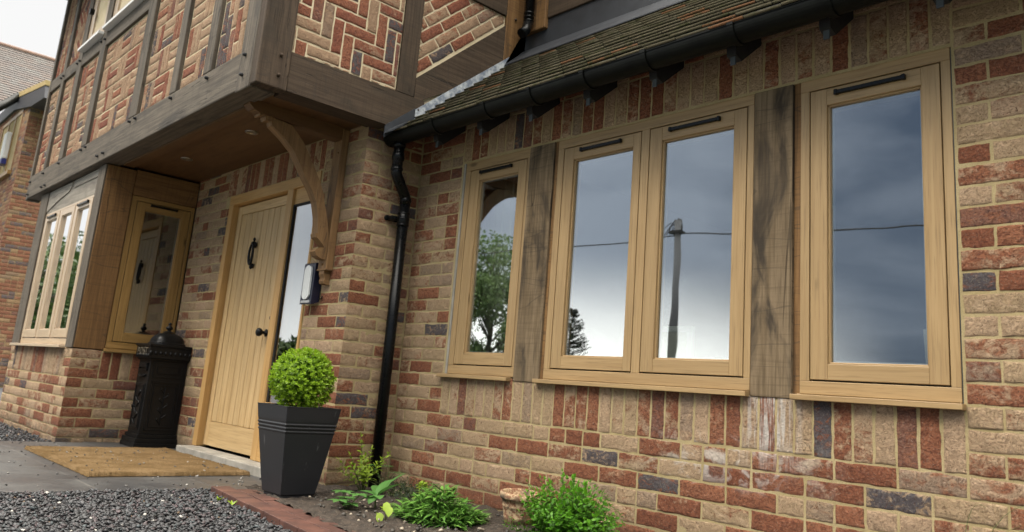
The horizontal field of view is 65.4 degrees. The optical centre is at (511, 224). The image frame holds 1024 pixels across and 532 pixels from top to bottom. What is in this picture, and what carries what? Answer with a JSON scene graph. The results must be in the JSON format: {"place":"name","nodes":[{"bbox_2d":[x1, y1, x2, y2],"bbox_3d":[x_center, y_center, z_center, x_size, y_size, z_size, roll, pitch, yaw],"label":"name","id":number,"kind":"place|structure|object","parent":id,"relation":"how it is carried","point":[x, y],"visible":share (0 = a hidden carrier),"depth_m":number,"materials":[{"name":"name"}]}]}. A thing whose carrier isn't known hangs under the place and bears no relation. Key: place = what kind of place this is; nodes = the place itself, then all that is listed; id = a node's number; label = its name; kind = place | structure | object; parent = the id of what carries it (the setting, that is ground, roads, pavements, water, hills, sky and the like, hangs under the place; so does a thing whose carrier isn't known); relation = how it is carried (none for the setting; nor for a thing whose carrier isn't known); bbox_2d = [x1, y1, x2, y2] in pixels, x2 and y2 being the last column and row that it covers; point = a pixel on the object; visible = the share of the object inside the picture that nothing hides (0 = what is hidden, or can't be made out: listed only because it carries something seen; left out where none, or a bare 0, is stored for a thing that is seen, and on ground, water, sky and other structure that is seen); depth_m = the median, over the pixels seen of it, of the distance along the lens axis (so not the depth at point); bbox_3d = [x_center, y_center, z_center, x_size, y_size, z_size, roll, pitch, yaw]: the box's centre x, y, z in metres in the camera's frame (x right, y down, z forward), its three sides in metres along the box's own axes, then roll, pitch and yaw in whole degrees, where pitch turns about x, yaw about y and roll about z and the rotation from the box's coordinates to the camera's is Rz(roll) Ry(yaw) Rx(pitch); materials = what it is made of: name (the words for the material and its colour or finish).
{"place":"outdoors","nodes":[
{"label":"outdoors","id":0,"kind":"place"},
{"bbox_2d":[0,42,54,387],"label":"neighbour house","id":1,"kind":"structure","parent":0,"point":[25,77],"depth_m":15.92,"materials":[{"name":"brown brick"}]},
{"bbox_2d":[0,109,24,180],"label":"window","id":2,"kind":"structure","parent":1,"relation":"in","point":[6,173],"depth_m":16.74,"materials":[{"name":"white wood"}]},
{"bbox_2d":[0,0,67,113],"label":"sky","id":3,"kind":"structure","parent":0,"point":[31,25],"materials":[{"name":"white"}]},
{"bbox_2d":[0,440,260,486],"bbox_3d":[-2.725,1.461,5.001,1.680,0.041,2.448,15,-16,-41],"label":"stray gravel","id":4,"kind":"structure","parent":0,"point":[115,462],"depth_m":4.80,"materials":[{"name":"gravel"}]},
{"bbox_2d":[0,441,261,495],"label":"path","id":5,"kind":"structure","parent":0,"point":[24,477],"depth_m":4.39,"materials":[{"name":"grey concrete"}]},
{"bbox_2d":[24,446,249,476],"bbox_3d":[-2.447,1.514,5.151,0.948,0.028,1.438,15,-16,-41],"label":"door mat","id":6,"kind":"object","parent":5,"relation":"on","point":[157,464],"depth_m":4.96,"materials":[{"name":"beige wicker"}]},
{"bbox_2d":[120,323,191,447],"bbox_3d":[-2.806,1.255,6.327,0.339,0.966,0.330,15,-16,-41],"label":"post box","id":7,"kind":"object","parent":5,"relation":"on","point":[164,357],"visible":1,"depth_m":6.22,"materials":[{"name":"metal"}]},
{"bbox_2d":[0,388,277,531],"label":"gravel drive","id":8,"kind":"structure","parent":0,"point":[1,389],"depth_m":3.65,"materials":[{"name":"grey gravel"}]},
{"bbox_2d":[211,486,354,531],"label":"brick edging","id":9,"kind":"object","parent":8,"relation":"on","point":[286,516],"visible":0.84,"depth_m":3.67,"materials":[{"name":"red brick"}]},
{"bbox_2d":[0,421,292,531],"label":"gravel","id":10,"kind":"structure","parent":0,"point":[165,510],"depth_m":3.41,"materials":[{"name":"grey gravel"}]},
{"bbox_2d":[245,483,535,531],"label":"flower bed","id":11,"kind":"object","parent":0,"point":[347,522],"visible":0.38,"depth_m":3.78,"materials":[{"name":"soil"}]},
{"bbox_2d":[258,402,341,497],"bbox_3d":[-1.157,1.193,4.229,0.323,0.459,0.323,16,-16,-42],"label":"planter","id":12,"kind":"object","parent":11,"relation":"on","point":[294,444],"visible":0.99,"depth_m":4.13,"materials":[{"name":"plastic"}]},
{"bbox_2d":[268,346,336,407],"bbox_3d":[-1.133,0.835,4.311,0.377,0.359,0.384,15,-16,-41],"label":"box ball shrub","id":13,"kind":"object","parent":12,"relation":"on","point":[303,379],"visible":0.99,"depth_m":4.22,"materials":[{"name":"green plant"}]},
{"bbox_2d":[329,490,367,508],"bbox_3d":[-0.808,1.348,3.882,0.196,0.096,0.230,15,-16,-41],"label":"columbine","id":14,"kind":"object","parent":11,"relation":"on","point":[343,499],"visible":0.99,"depth_m":3.88,"materials":[{"name":"green plant"}]},
{"bbox_2d":[336,432,390,490],"bbox_3d":[-0.840,1.335,4.467,0.213,0.340,0.323,15,-16,-41],"label":"honeysuckle shrub","id":15,"kind":"object","parent":11,"relation":"on","point":[364,471],"visible":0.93,"depth_m":4.46,"materials":[{"name":"green plant"}]},
{"bbox_2d":[358,472,406,507],"bbox_3d":[-0.641,1.313,3.917,0.197,0.202,0.313,15,-16,-41],"label":"hellebore","id":16,"kind":"object","parent":11,"relation":"on","point":[376,491],"visible":0.98,"depth_m":3.92,"materials":[{"name":"green plant"}]},
{"bbox_2d":[376,502,392,521],"bbox_3d":[-0.576,1.302,3.592,0.047,0.101,0.131,13,-15,-34],"label":"seedling","id":17,"kind":"object","parent":11,"relation":"on","point":[387,508],"visible":0.85,"depth_m":3.60,"materials":[{"name":"yellow plant"}]},
{"bbox_2d":[369,464,403,483],"bbox_3d":[-0.716,1.429,4.469,0.140,0.174,0.299,15,-16,-41],"label":"fern","id":18,"kind":"object","parent":11,"relation":"on","point":[384,472],"visible":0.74,"depth_m":4.48,"materials":[{"name":"green plant"}]},
{"bbox_2d":[360,474,436,499],"bbox_3d":[-0.577,1.424,4.296,0.268,0.137,0.525,15,-16,-41],"label":"thyme mat","id":19,"kind":"object","parent":11,"relation":"on","point":[407,493],"visible":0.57,"depth_m":4.33,"materials":[{"name":"green plant"}]},
{"bbox_2d":[413,480,427,497],"bbox_3d":[-0.449,1.380,3.908,0.102,0.259,0.104,15,-16,-41],"label":"euphorbia","id":20,"kind":"object","parent":11,"relation":"on","point":[421,483],"visible":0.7,"depth_m":3.91,"materials":[{"name":"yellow plant"}]},
{"bbox_2d":[389,483,491,530],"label":"wallflower","id":21,"kind":"object","parent":11,"relation":"on","point":[447,507],"visible":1,"depth_m":3.66,"materials":[{"name":"green plant"}]},
{"bbox_2d":[500,488,539,525],"bbox_3d":[0.035,1.352,3.781,0.200,0.168,0.200,13,-12,-41],"label":"terracotta pot","id":22,"kind":"object","parent":11,"relation":"on","point":[511,501],"visible":0.63,"depth_m":3.71,"materials":[{"name":"beige ceramic"}]},
{"bbox_2d":[502,468,625,531],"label":"privet shrub","id":23,"kind":"object","parent":11,"relation":"on","point":[573,512],"visible":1,"depth_m":3.32,"materials":[{"name":"green plant"}]},
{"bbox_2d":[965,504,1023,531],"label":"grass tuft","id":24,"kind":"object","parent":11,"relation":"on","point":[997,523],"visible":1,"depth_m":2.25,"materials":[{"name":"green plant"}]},
{"bbox_2d":[472,177,516,351],"bbox_3d":[-0.195,0.170,4.974,0.048,1.300,0.583,15,-16,-41],"label":"window pane","id":25,"kind":"structure","parent":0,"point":[492,293],"depth_m":4.84,"materials":[{"name":"clear glass"}]},
{"bbox_2d":[923,329,926,362],"bbox_3d":[1.580,0.481,2.964,0.088,0.180,0.088,15,-16,-41],"label":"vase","id":26,"kind":"object","parent":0,"point":[925,341],"visible":0.09,"depth_m":2.97,"materials":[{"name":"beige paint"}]},
{"label":"ground","id":27,"kind":"structure","parent":0,"visible":0},
{"bbox_2d":[0,0,1023,531],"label":"brick house","id":28,"kind":"structure","parent":27,"relation":"on","point":[804,218],"depth_m":4.65,"materials":[{"name":"brown brick"}]},
{"bbox_2d":[9,195,93,347],"bbox_3d":[-4.078,0.447,7.101,0.126,1.265,1.750,15,-16,-41],"label":"window","id":29,"kind":"structure","parent":28,"relation":"in","point":[53,289],"depth_m":7.02,"materials":[{"name":"brown wood"}]},
{"bbox_2d":[78,0,109,52],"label":"window","id":30,"kind":"structure","parent":28,"relation":"in","point":[93,37],"depth_m":7.55,"materials":[{"name":"white wood"}]},
{"bbox_2d":[102,0,143,30],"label":"window","id":31,"kind":"structure","parent":28,"relation":"in","point":[119,14],"depth_m":6.86,"materials":[{"name":"white wood"}]},
{"bbox_2d":[101,195,194,353],"bbox_3d":[-3.013,0.431,6.650,0.535,1.285,0.112,15,-16,-41],"label":"window","id":32,"kind":"structure","parent":28,"relation":"in","point":[117,340],"depth_m":6.61,"materials":[{"name":"brown wood"}]},
{"bbox_2d":[203,195,286,455],"bbox_3d":[-1.956,0.706,5.848,0.122,1.833,0.905,15,-16,-41],"label":"door","id":33,"kind":"structure","parent":28,"relation":"in","point":[232,410],"depth_m":5.88,"materials":[{"name":"brown wood"}]},
{"bbox_2d":[299,262,322,304],"bbox_3d":[-1.271,0.375,5.087,0.067,0.267,0.188,15,-16,-41],"label":"wall light","id":34,"kind":"object","parent":28,"relation":"attached to","point":[310,290],"visible":0.99,"depth_m":5.06,"materials":[{"name":"black plastic"}]},
{"bbox_2d":[436,149,530,380],"bbox_3d":[-0.141,0.232,4.620,0.112,1.305,0.623,15,-16,-41],"label":"window","id":35,"kind":"structure","parent":28,"relation":"in","point":[463,362],"depth_m":4.64,"materials":[{"name":"brown wood"}]},
{"bbox_2d":[532,94,754,396],"bbox_3d":[0.610,0.123,3.818,0.112,1.305,1.225,15,-16,-41],"label":"window","id":36,"kind":"structure","parent":28,"relation":"in","point":[642,365],"depth_m":3.75,"materials":[{"name":"brown wood"}]},
{"bbox_2d":[662,326,694,356],"bbox_3d":[0.792,0.604,3.913,0.025,0.212,0.225,15,-16,-41],"label":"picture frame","id":37,"kind":"object","parent":28,"relation":"in","point":[677,341],"visible":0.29,"depth_m":3.89,"materials":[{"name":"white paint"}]},
{"bbox_2d":[789,47,966,410],"bbox_3d":[1.365,0.013,3.013,0.112,1.305,0.611,15,-16,-41],"label":"window","id":38,"kind":"structure","parent":28,"relation":"in","point":[936,383],"depth_m":2.96,"materials":[{"name":"brown wood"}]}
]}

